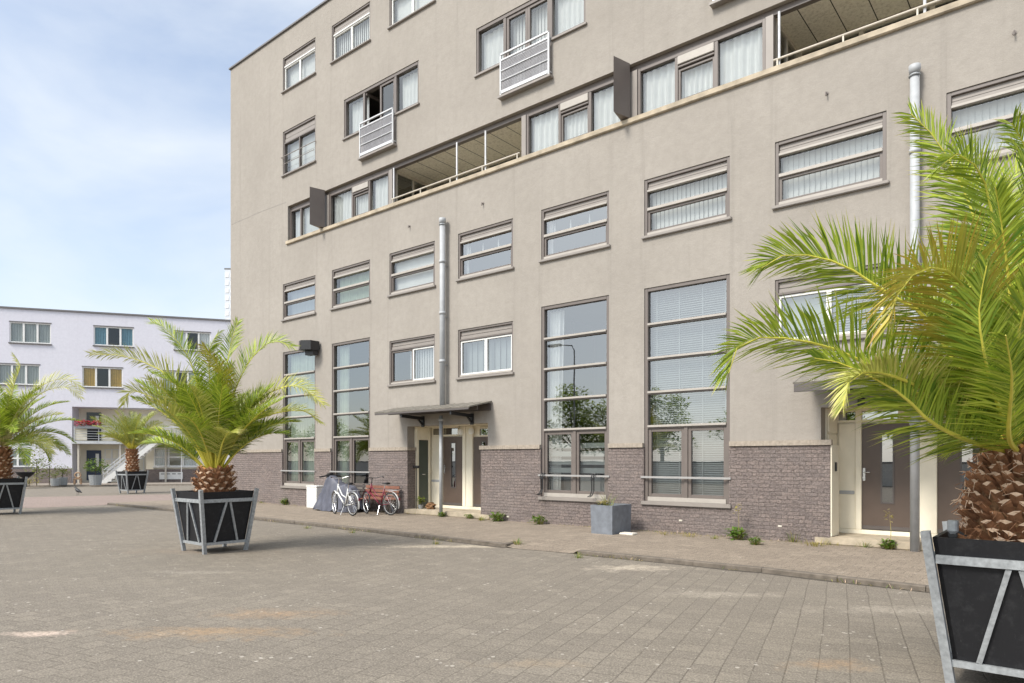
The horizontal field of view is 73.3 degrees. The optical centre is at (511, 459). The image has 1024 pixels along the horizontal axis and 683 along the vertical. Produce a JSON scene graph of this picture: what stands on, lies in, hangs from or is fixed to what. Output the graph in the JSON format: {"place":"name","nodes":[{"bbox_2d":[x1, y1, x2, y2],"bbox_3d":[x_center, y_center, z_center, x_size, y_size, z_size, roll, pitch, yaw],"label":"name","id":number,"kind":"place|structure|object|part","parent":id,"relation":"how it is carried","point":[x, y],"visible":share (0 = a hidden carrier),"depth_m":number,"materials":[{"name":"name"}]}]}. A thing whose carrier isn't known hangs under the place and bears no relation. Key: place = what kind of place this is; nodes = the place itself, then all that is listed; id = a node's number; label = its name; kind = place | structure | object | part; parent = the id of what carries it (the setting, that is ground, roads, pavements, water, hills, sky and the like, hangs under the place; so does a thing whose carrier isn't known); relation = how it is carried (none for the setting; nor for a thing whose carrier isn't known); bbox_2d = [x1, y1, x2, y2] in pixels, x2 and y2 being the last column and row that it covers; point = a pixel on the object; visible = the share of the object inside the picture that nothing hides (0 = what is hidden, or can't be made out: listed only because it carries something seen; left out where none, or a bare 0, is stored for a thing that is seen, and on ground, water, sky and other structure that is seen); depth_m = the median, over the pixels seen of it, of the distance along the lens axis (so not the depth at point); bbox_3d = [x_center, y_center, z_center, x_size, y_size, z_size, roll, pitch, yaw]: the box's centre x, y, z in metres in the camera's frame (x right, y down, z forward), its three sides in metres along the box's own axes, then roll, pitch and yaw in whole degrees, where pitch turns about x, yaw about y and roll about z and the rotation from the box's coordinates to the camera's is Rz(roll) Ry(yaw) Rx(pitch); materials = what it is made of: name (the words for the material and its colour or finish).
{"place":"outdoors","nodes":[
{"label":"outdoors","id":0,"kind":"place"},
{"bbox_2d":[27,482,192,486],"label":"pavement","id":1,"kind":"structure","parent":0,"point":[116,484],"depth_m":46.14,"materials":[{"name":"grey concrete"}]},
{"bbox_2d":[15,472,34,486],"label":"flower bowl","id":2,"kind":"object","parent":1,"relation":"on","point":[25,474],"visible":0.65,"depth_m":41.10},
{"bbox_2d":[35,454,61,484],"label":"shrub","id":3,"kind":"object","parent":1,"relation":"on","point":[49,470],"visible":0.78,"depth_m":44.49,"materials":[{"name":"green plant"}]},
{"bbox_2d":[49,472,59,485],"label":"potted plant","id":4,"kind":"object","parent":1,"relation":"on","point":[55,481],"visible":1,"depth_m":43.26,"materials":[{"name":"grey plant"}]},
{"bbox_2d":[52,465,71,484],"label":"potted plant","id":5,"kind":"object","parent":1,"relation":"on","point":[63,480],"visible":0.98,"depth_m":44.34,"materials":[{"name":"grey plant"}]},
{"bbox_2d":[73,472,81,484],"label":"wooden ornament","id":6,"kind":"object","parent":1,"relation":"on","point":[75,479],"visible":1,"depth_m":45.61,"materials":[{"name":"brown wood"}]},
{"bbox_2d":[82,458,109,484],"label":"potted plant","id":7,"kind":"object","parent":1,"relation":"on","point":[95,479],"visible":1,"depth_m":44.29,"materials":[{"name":"green plant"}]},
{"bbox_2d":[0,306,230,482],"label":"white building","id":8,"kind":"structure","parent":1,"relation":"on","point":[39,343],"depth_m":49.14,"materials":[{"name":"paint"}]},
{"bbox_2d":[1,408,32,426],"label":"window","id":9,"kind":"structure","parent":8,"relation":"in","point":[29,409],"depth_m":47.89,"materials":[{"name":"white paint"}]},
{"bbox_2d":[0,363,39,385],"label":"window","id":10,"kind":"structure","parent":8,"relation":"in","point":[28,374],"depth_m":47.76,"materials":[{"name":"white paint"}]},
{"bbox_2d":[11,449,31,467],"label":"window","id":11,"kind":"structure","parent":8,"relation":"in","point":[16,463],"depth_m":47.68,"materials":[{"name":"white paint"}]},
{"bbox_2d":[8,321,51,344],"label":"window","id":12,"kind":"structure","parent":8,"relation":"in","point":[35,333],"depth_m":47.92,"materials":[{"name":"white paint"}]},
{"bbox_2d":[73,420,100,428],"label":"flower box","id":13,"kind":"object","parent":8,"relation":"attached to","point":[84,426],"visible":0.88,"depth_m":48.49,"materials":[{"name":"red plant"}]},
{"bbox_2d":[87,450,100,479],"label":"door","id":14,"kind":"structure","parent":8,"relation":"in","point":[91,454],"depth_m":50.46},
{"bbox_2d":[87,412,100,439],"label":"door","id":15,"kind":"structure","parent":8,"relation":"in","point":[93,414],"depth_m":50.43,"materials":[{"name":"black glass"}]},
{"bbox_2d":[82,366,122,388],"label":"window","id":16,"kind":"structure","parent":8,"relation":"in","point":[89,373],"depth_m":49.18,"materials":[{"name":"white paint"}]},
{"bbox_2d":[105,449,118,469],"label":"window","id":17,"kind":"structure","parent":8,"relation":"in","point":[111,458],"depth_m":50.85,"materials":[{"name":"white paint"}]},
{"bbox_2d":[93,325,133,347],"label":"window","id":18,"kind":"structure","parent":8,"relation":"in","point":[100,333],"depth_m":49.40,"materials":[{"name":"white paint"}]},
{"bbox_2d":[121,447,143,470],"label":"window","id":19,"kind":"structure","parent":8,"relation":"in","point":[138,447],"depth_m":51.50,"materials":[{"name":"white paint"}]},
{"bbox_2d":[153,448,197,467],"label":"window","id":20,"kind":"structure","parent":8,"relation":"in","point":[159,455],"depth_m":50.80,"materials":[{"name":"white paint"}]},
{"bbox_2d":[163,370,198,388],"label":"window","id":21,"kind":"structure","parent":8,"relation":"in","point":[190,373],"depth_m":50.81,"materials":[{"name":"white paint"}]},
{"bbox_2d":[173,330,210,351],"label":"window","id":22,"kind":"structure","parent":8,"relation":"in","point":[205,337],"depth_m":51.11,"materials":[{"name":"white paint"}]},
{"bbox_2d":[0,0,323,318],"label":"sky","id":23,"kind":"structure","parent":0,"point":[115,115],"materials":[{"name":"blue"}]},
{"bbox_2d":[224,268,230,319],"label":"tower block","id":24,"kind":"structure","parent":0,"point":[228,293],"depth_m":260.00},
{"bbox_2d":[425,502,435,508],"bbox_3d":[-2.496,1.408,21.134,0.402,0.230,0.275,0,0,39],"label":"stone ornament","id":25,"kind":"object","parent":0,"point":[430,505],"visible":0.96,"depth_m":21.08,"materials":[{"name":"stone"}]},
{"bbox_2d":[0,485,1023,682],"bbox_3d":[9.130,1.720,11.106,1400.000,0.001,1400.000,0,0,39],"label":"plaza ground","id":26,"kind":"structure","parent":0,"point":[105,594],"depth_m":7.66,"materials":[{"name":"tile"}]},
{"bbox_2d":[0,476,27,513],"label":"planter","id":27,"kind":"object","parent":26,"relation":"on","point":[12,494],"visible":1,"depth_m":21.83,"materials":[{"name":"metal"}]},
{"bbox_2d":[0,351,85,478],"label":"palm tree","id":28,"kind":"object","parent":27,"relation":"in","point":[12,422],"visible":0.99,"depth_m":21.94,"materials":[{"name":"green plant"}]},
{"bbox_2d":[27,477,39,485],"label":"shrub","id":29,"kind":"object","parent":26,"relation":"on","point":[29,483],"visible":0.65,"depth_m":42.44,"materials":[{"name":"green plant"}]},
{"bbox_2d":[23,446,49,485],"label":"shrub","id":30,"kind":"object","parent":26,"relation":"on","point":[36,462],"visible":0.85,"depth_m":43.38,"materials":[{"name":"green plant"}]},
{"bbox_2d":[20,494,176,507],"bbox_3d":[-21.597,1.716,27.379,16.135,0.001,8.768,0,0,-27],"label":"paved band","id":31,"kind":"object","parent":26,"relation":"on","point":[43,502],"visible":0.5,"depth_m":29.18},
{"bbox_2d":[115,470,148,493],"bbox_3d":[-19.646,1.130,35.592,1.159,1.195,1.160,0,0,35],"label":"planter","id":32,"kind":"object","parent":26,"relation":"on","point":[135,481],"visible":1,"depth_m":35.33,"materials":[{"name":"metal"}]},
{"bbox_2d":[90,409,169,471],"bbox_3d":[-19.705,-0.950,35.627,3.736,3.520,3.809,0,0,-25],"label":"palm tree","id":33,"kind":"object","parent":32,"relation":"in","point":[130,442],"visible":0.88,"depth_m":35.29,"materials":[{"name":"green plant"}]},
{"bbox_2d":[170,488,258,554],"bbox_3d":[-5.660,1.130,13.114,1.159,1.195,1.160,0,0,39],"label":"planter","id":34,"kind":"object","parent":26,"relation":"on","point":[206,519],"visible":0.97,"depth_m":12.83,"materials":[{"name":"plastic"}]},
{"bbox_2d":[83,317,329,491],"bbox_3d":[-5.649,-1.016,12.959,3.798,3.582,3.319,0,0,39],"label":"palm tree","id":35,"kind":"object","parent":34,"relation":"in","point":[215,432],"visible":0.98,"depth_m":12.82,"materials":[{"name":"green plant"}]},
{"bbox_2d":[107,503,941,592],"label":"kerb","id":36,"kind":"structure","parent":26,"relation":"on","point":[873,582],"depth_m":11.47,"materials":[{"name":"grey concrete"}]},
{"bbox_2d":[114,505,941,593],"bbox_3d":[-2.009,1.716,15.190,35.340,0.001,0.364,0,0,40],"label":"gutter","id":37,"kind":"object","parent":26,"relation":"on","point":[610,557],"visible":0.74,"depth_m":11.20,"materials":[{"name":"grey concrete"}]},
{"bbox_2d":[920,521,1023,682],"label":"planter","id":38,"kind":"object","parent":26,"relation":"on","point":[981,583],"visible":0.91,"depth_m":5.09,"materials":[{"name":"plastic"}]},
{"bbox_2d":[709,98,1023,541],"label":"palm tree","id":39,"kind":"object","parent":38,"relation":"in","point":[976,318],"visible":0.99,"depth_m":4.92,"materials":[{"name":"green plant"}]},
{"bbox_2d":[947,520,958,537],"bbox_3d":[3.408,0.568,5.317,0.074,0.205,0.076,0,0,39],"label":"garden spotlight","id":40,"kind":"object","parent":38,"relation":"in","point":[952,527],"visible":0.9,"depth_m":5.29,"materials":[{"name":"black plastic"}]},
{"bbox_2d":[115,500,939,589],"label":"pavement","id":41,"kind":"structure","parent":0,"point":[905,566],"depth_m":13.60,"materials":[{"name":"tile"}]},
{"bbox_2d":[279,497,289,504],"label":"weed","id":42,"kind":"object","parent":41,"relation":"on","point":[285,502],"visible":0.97,"depth_m":25.34,"materials":[{"name":"green plant"}]},
{"bbox_2d":[306,485,323,507],"bbox_3d":[-6.800,1.270,23.865,0.633,0.761,0.400,0,0,39],"label":"utility cabinet","id":43,"kind":"object","parent":41,"relation":"on","point":[313,492],"visible":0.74,"depth_m":23.68,"materials":[{"name":"white paint"}]},
{"bbox_3d":[-6.917,1.285,23.722,0.513,0.631,0.007,0,0,39],"label":"door","id":44,"kind":"part","parent":43,"relation":"part of","materials":[{"name":"white paint"}]},
{"bbox_2d":[313,473,363,511],"bbox_3d":[-5.612,1.045,22.308,2.237,1.230,0.880,0,0,39],"label":"covered scooter","id":45,"kind":"object","parent":41,"relation":"on","point":[323,502],"visible":0.75,"depth_m":22.11,"materials":[{"name":"fabric"}]},
{"bbox_2d":[330,476,359,515],"bbox_3d":[-5.072,1.066,20.608,0.603,1.155,1.822,0,0,-43],"label":"bicycle","id":46,"kind":"object","parent":41,"relation":"on","point":[347,496],"visible":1,"depth_m":20.54,"materials":[{"name":"metal"}]},
{"bbox_2d":[353,484,365,496],"bbox_3d":[-5.181,1.220,22.382,0.756,0.863,0.525,0,0,39],"label":"bench","id":47,"kind":"object","parent":41,"relation":"on","point":[361,487],"visible":0.08,"depth_m":22.38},
{"bbox_2d":[358,484,399,513],"bbox_3d":[-4.226,1.220,21.571,1.621,0.863,0.525,0,0,39],"label":"bench","id":48,"kind":"object","parent":41,"relation":"on","point":[396,487],"visible":0.59,"depth_m":21.59,"materials":[{"name":"red wood"}]},
{"bbox_2d":[362,476,400,514],"bbox_3d":[-4.057,1.066,20.746,1.808,1.155,0.596,0,0,37],"label":"bicycle","id":49,"kind":"object","parent":41,"relation":"on","point":[383,499],"visible":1,"depth_m":20.66,"materials":[{"name":"metal"}]},
{"bbox_2d":[463,514,473,518],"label":"weed","id":50,"kind":"object","parent":41,"relation":"on","point":[469,516],"visible":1,"depth_m":19.38,"materials":[{"name":"green plant"}]},
{"bbox_2d":[489,511,505,520],"bbox_3d":[-0.400,1.512,18.644,0.595,0.309,0.711,0,0,31],"label":"weed","id":51,"kind":"object","parent":41,"relation":"on","point":[495,517],"visible":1,"depth_m":18.55,"materials":[{"name":"green plant"}]},
{"bbox_2d":[529,514,547,524],"bbox_3d":[0.666,1.522,17.651,0.652,0.282,0.581,0,0,39],"label":"weed","id":52,"kind":"object","parent":41,"relation":"on","point":[539,519],"visible":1,"depth_m":17.70,"materials":[{"name":"green plant"}]},
{"bbox_2d":[590,492,630,534],"bbox_3d":[2.219,1.170,15.628,1.205,0.960,1.196,0,0,39],"label":"planter","id":53,"kind":"object","parent":41,"relation":"on","point":[611,518],"visible":1,"depth_m":15.39,"materials":[{"name":"concrete"}]},
{"bbox_2d":[229,0,1023,551],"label":"apartment building","id":54,"kind":"structure","parent":41,"relation":"on","point":[489,256],"depth_m":17.46,"materials":[{"name":"beige paint"}]},
{"bbox_2d":[280,350,315,488],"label":"window","id":55,"kind":"structure","parent":54,"relation":"in","point":[303,435],"depth_m":25.22,"materials":[{"name":"grey glass"}]},
{"bbox_2d":[281,275,315,321],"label":"window","id":56,"kind":"structure","parent":54,"relation":"in","point":[303,292],"depth_m":25.16,"materials":[{"name":"beige paint"}]},
{"bbox_2d":[281,38,315,93],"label":"window","id":57,"kind":"structure","parent":54,"relation":"in","point":[305,69],"depth_m":25.08,"materials":[{"name":"beige paint"}]},
{"bbox_2d":[281,115,315,177],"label":"window","id":58,"kind":"structure","parent":54,"relation":"in","point":[302,153],"depth_m":25.10,"materials":[{"name":"glass"}]},
{"bbox_2d":[290,203,318,239],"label":"window","id":59,"kind":"structure","parent":54,"relation":"in","point":[309,228],"depth_m":25.20,"materials":[{"name":"white glass"}]},
{"bbox_2d":[299,340,319,355],"bbox_3d":[-7.110,-3.911,24.052,0.562,0.480,0.625,0,0,39],"label":"floodlight","id":60,"kind":"object","parent":54,"relation":"attached to","point":[310,347],"visible":0.97,"depth_m":23.88,"materials":[{"name":"black plastic"}]},
{"bbox_2d":[329,338,369,491],"bbox_3d":[-5.338,-1.481,23.161,2.164,5.040,0.429,0,0,39],"label":"window","id":61,"kind":"structure","parent":54,"relation":"in","point":[344,438],"depth_m":23.64,"materials":[{"name":"grey glass"}]},
{"bbox_2d":[330,260,370,310],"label":"window","id":62,"kind":"structure","parent":54,"relation":"in","point":[354,289],"depth_m":23.23,"materials":[{"name":"beige paint"}]},
{"bbox_2d":[330,2,370,64],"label":"window","id":63,"kind":"structure","parent":54,"relation":"in","point":[363,13],"depth_m":23.13,"materials":[{"name":"beige paint"}]},
{"bbox_2d":[330,171,388,224],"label":"window","id":64,"kind":"structure","parent":54,"relation":"in","point":[346,204],"depth_m":23.07,"materials":[{"name":"white glass"}]},
{"bbox_2d":[342,61,419,161],"bbox_3d":[-4.074,-11.009,22.343,3.776,2.339,0.910,0,0,39],"label":"window","id":65,"kind":"structure","parent":54,"relation":"in","point":[360,110],"depth_m":21.95,"materials":[{"name":"glass"}]},
{"bbox_2d":[387,241,435,297],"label":"window","id":66,"kind":"structure","parent":54,"relation":"in","point":[415,266],"depth_m":21.30,"materials":[{"name":"grey glass"}]},
{"bbox_2d":[387,0,435,29],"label":"window","id":67,"kind":"structure","parent":54,"relation":"in","point":[406,9],"depth_m":21.59,"materials":[{"name":"glass"}]},
{"bbox_2d":[387,334,435,386],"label":"window","id":68,"kind":"structure","parent":54,"relation":"in","point":[412,345],"depth_m":21.19,"materials":[{"name":"beige paint"}]},
{"bbox_2d":[413,466,419,508],"bbox_3d":[-2.957,0.839,21.316,0.314,1.332,0.155,0,0,60],"label":"broom","id":69,"kind":"object","parent":54,"relation":"on","point":[416,467],"visible":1,"depth_m":21.24,"materials":[{"name":"black plastic"}]},
{"bbox_2d":[417,496,425,508],"bbox_3d":[-2.839,1.310,21.281,0.404,0.386,0.376,0,0,-1],"label":"potted plant","id":70,"kind":"object","parent":54,"relation":"on","point":[420,506],"visible":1,"depth_m":21.22,"materials":[{"name":"green plant"}]},
{"bbox_2d":[419,440,427,507],"bbox_3d":[-2.777,0.435,21.701,0.101,2.130,0.407,0,0,39],"label":"door","id":71,"kind":"structure","parent":54,"relation":"in","point":[423,444],"depth_m":21.72,"materials":[{"name":"grey wood"}]},
{"bbox_2d":[443,436,461,505],"bbox_3d":[-1.844,0.340,21.343,0.847,2.128,0.096,0,0,39],"label":"door","id":72,"kind":"structure","parent":54,"relation":"in","point":[452,446],"depth_m":21.36,"materials":[{"name":"brown wood"}]},
{"bbox_2d":[429,151,520,189],"bbox_3d":[-0.695,-8.235,21.487,5.245,2.011,0.200,0,0,39],"label":"balcony railing","id":73,"kind":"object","parent":54,"relation":"in","point":[519,155],"depth_m":21.73,"materials":[{"name":"white metal"}]},
{"bbox_2d":[474,437,487,506],"bbox_3d":[-0.855,0.354,20.560,0.780,2.100,0.050,0,0,39],"label":"door","id":74,"kind":"structure","parent":54,"relation":"in","point":[478,441],"depth_m":20.70,"materials":[{"name":"wood"}]},
{"bbox_2d":[455,219,513,281],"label":"window","id":75,"kind":"structure","parent":54,"relation":"in","point":[506,226],"depth_m":19.32,"materials":[{"name":"beige paint"}]},
{"bbox_2d":[455,321,513,379],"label":"window","id":76,"kind":"structure","parent":54,"relation":"in","point":[485,336],"depth_m":19.39,"materials":[{"name":"beige paint"}]},
{"bbox_2d":[474,0,586,100],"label":"window","id":77,"kind":"structure","parent":54,"relation":"in","point":[571,13],"depth_m":18.43,"materials":[{"name":"glass"}]},
{"bbox_2d":[536,473,545,494],"bbox_3d":[0.755,0.621,17.796,0.100,0.575,0.308,0,0,39],"label":"rail hook","id":78,"kind":"object","parent":54,"relation":"hanging from","point":[539,493],"visible":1,"depth_m":17.79,"materials":[{"name":"grey metal"}]},
{"bbox_2d":[538,295,609,502],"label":"window","id":79,"kind":"structure","parent":54,"relation":"in","point":[577,487],"depth_m":17.79,"materials":[{"name":"beige paint"}]},
{"bbox_2d":[527,80,620,154],"bbox_3d":[1.592,-8.662,17.568,2.944,1.158,0.270,0,0,39],"label":"window","id":80,"kind":"structure","parent":54,"relation":"in","point":[573,117],"depth_m":17.62,"materials":[{"name":"glass"}]},
{"bbox_2d":[538,191,610,262],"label":"window","id":81,"kind":"structure","parent":54,"relation":"in","point":[602,199],"depth_m":17.38,"materials":[{"name":"beige paint"}]},
{"bbox_2d":[587,474,596,496],"bbox_3d":[1.958,0.621,16.808,0.100,0.575,0.308,0,0,39],"label":"rail hook","id":82,"kind":"object","parent":54,"relation":"hanging from","point":[590,495],"visible":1,"depth_m":16.80,"materials":[{"name":"grey metal"}]},
{"bbox_2d":[641,274,730,508],"bbox_3d":[3.944,-1.481,15.504,2.164,5.040,0.388,0,0,39],"label":"window","id":83,"kind":"structure","parent":54,"relation":"in","point":[695,497],"depth_m":15.56,"materials":[{"name":"beige paint"}]},
{"bbox_2d":[641,156,731,239],"bbox_3d":[3.948,-5.840,15.502,2.154,1.387,0.350,0,0,39],"label":"window","id":84,"kind":"structure","parent":54,"relation":"in","point":[704,193],"depth_m":15.50,"materials":[{"name":"grey glass"}]},
{"bbox_2d":[638,18,765,114],"bbox_3d":[4.205,-8.662,15.419,3.004,1.158,0.268,0,0,39],"label":"window","id":85,"kind":"structure","parent":54,"relation":"in","point":[695,70],"depth_m":15.37,"materials":[{"name":"glass"}]},
{"bbox_2d":[709,0,731,8],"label":"window","id":86,"kind":"structure","parent":54,"relation":"in","point":[715,3],"depth_m":14.83,"materials":[{"name":"beige paint"}]},
{"bbox_2d":[772,111,889,209],"bbox_3d":[6.271,-5.840,13.591,2.154,1.387,0.349,0,0,39],"label":"window","id":87,"kind":"structure","parent":54,"relation":"in","point":[858,164],"depth_m":13.58,"materials":[{"name":"glass"}]},
{"bbox_2d":[773,263,888,347],"bbox_3d":[6.280,-3.004,13.601,2.154,1.390,0.374,0,0,39],"label":"window","id":88,"kind":"structure","parent":54,"relation":"in","point":[781,287],"depth_m":13.84,"materials":[{"name":"grey glass"}]},
{"bbox_2d":[798,0,957,57],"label":"balcony railing","id":89,"kind":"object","parent":54,"relation":"in","point":[932,6],"depth_m":14.55,"materials":[{"name":"grey metal"}]},
{"bbox_2d":[862,423,909,531],"bbox_3d":[7.461,0.332,13.720,0.892,2.144,0.096,0,0,39],"label":"door","id":90,"kind":"structure","parent":54,"relation":"in","point":[885,476],"depth_m":13.74,"materials":[{"name":"brown wood"}]},
{"bbox_2d":[938,429,979,532],"bbox_3d":[8.456,0.354,12.932,0.785,2.100,0.050,0,0,39],"label":"door","id":91,"kind":"structure","parent":54,"relation":"in","point":[949,475],"depth_m":13.03,"materials":[{"name":"brown wood"}]},
{"bbox_2d":[945,72,1023,168],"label":"window","id":92,"kind":"structure","parent":54,"relation":"in","point":[980,117],"depth_m":12.00,"materials":[{"name":"beige paint"}]},
{"bbox_2d":[619,532,637,535],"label":"paving slab","id":93,"kind":"structure","parent":41,"relation":"on","point":[627,533],"depth_m":15.15,"materials":[{"name":"white concrete"}]},
{"bbox_2d":[723,504,746,539],"bbox_3d":[4.703,1.293,14.321,0.803,0.774,0.680,0,0,39],"label":"weed","id":94,"kind":"object","parent":41,"relation":"on","point":[736,535],"visible":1,"depth_m":14.27,"materials":[{"name":"green plant"}]},
{"bbox_2d":[747,536,764,544],"bbox_3d":[4.759,1.558,13.435,0.465,0.186,0.505,0,0,39],"label":"weed","id":95,"kind":"object","parent":41,"relation":"on","point":[757,540],"visible":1,"depth_m":13.44,"materials":[{"name":"green plant"}]},
{"bbox_2d":[786,532,800,541],"bbox_3d":[5.616,1.518,13.882,0.590,0.265,0.546,0,0,39],"label":"weed","id":96,"kind":"object","parent":41,"relation":"on","point":[792,538],"visible":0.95,"depth_m":13.83,"materials":[{"name":"green plant"}]},
{"bbox_2d":[799,539,829,546],"bbox_3d":[5.850,1.581,13.338,0.674,0.138,0.758,0,0,-41],"label":"weed","id":97,"kind":"object","parent":41,"relation":"on","point":[815,544],"visible":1,"depth_m":13.30,"materials":[{"name":"green plant"}]},
{"bbox_2d":[875,509,897,549],"bbox_3d":[6.997,1.278,12.803,0.492,0.748,0.566,0,0,39],"label":"weed","id":98,"kind":"object","parent":41,"relation":"on","point":[889,546],"visible":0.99,"depth_m":12.73,"materials":[{"name":"green plant"}]}
]}

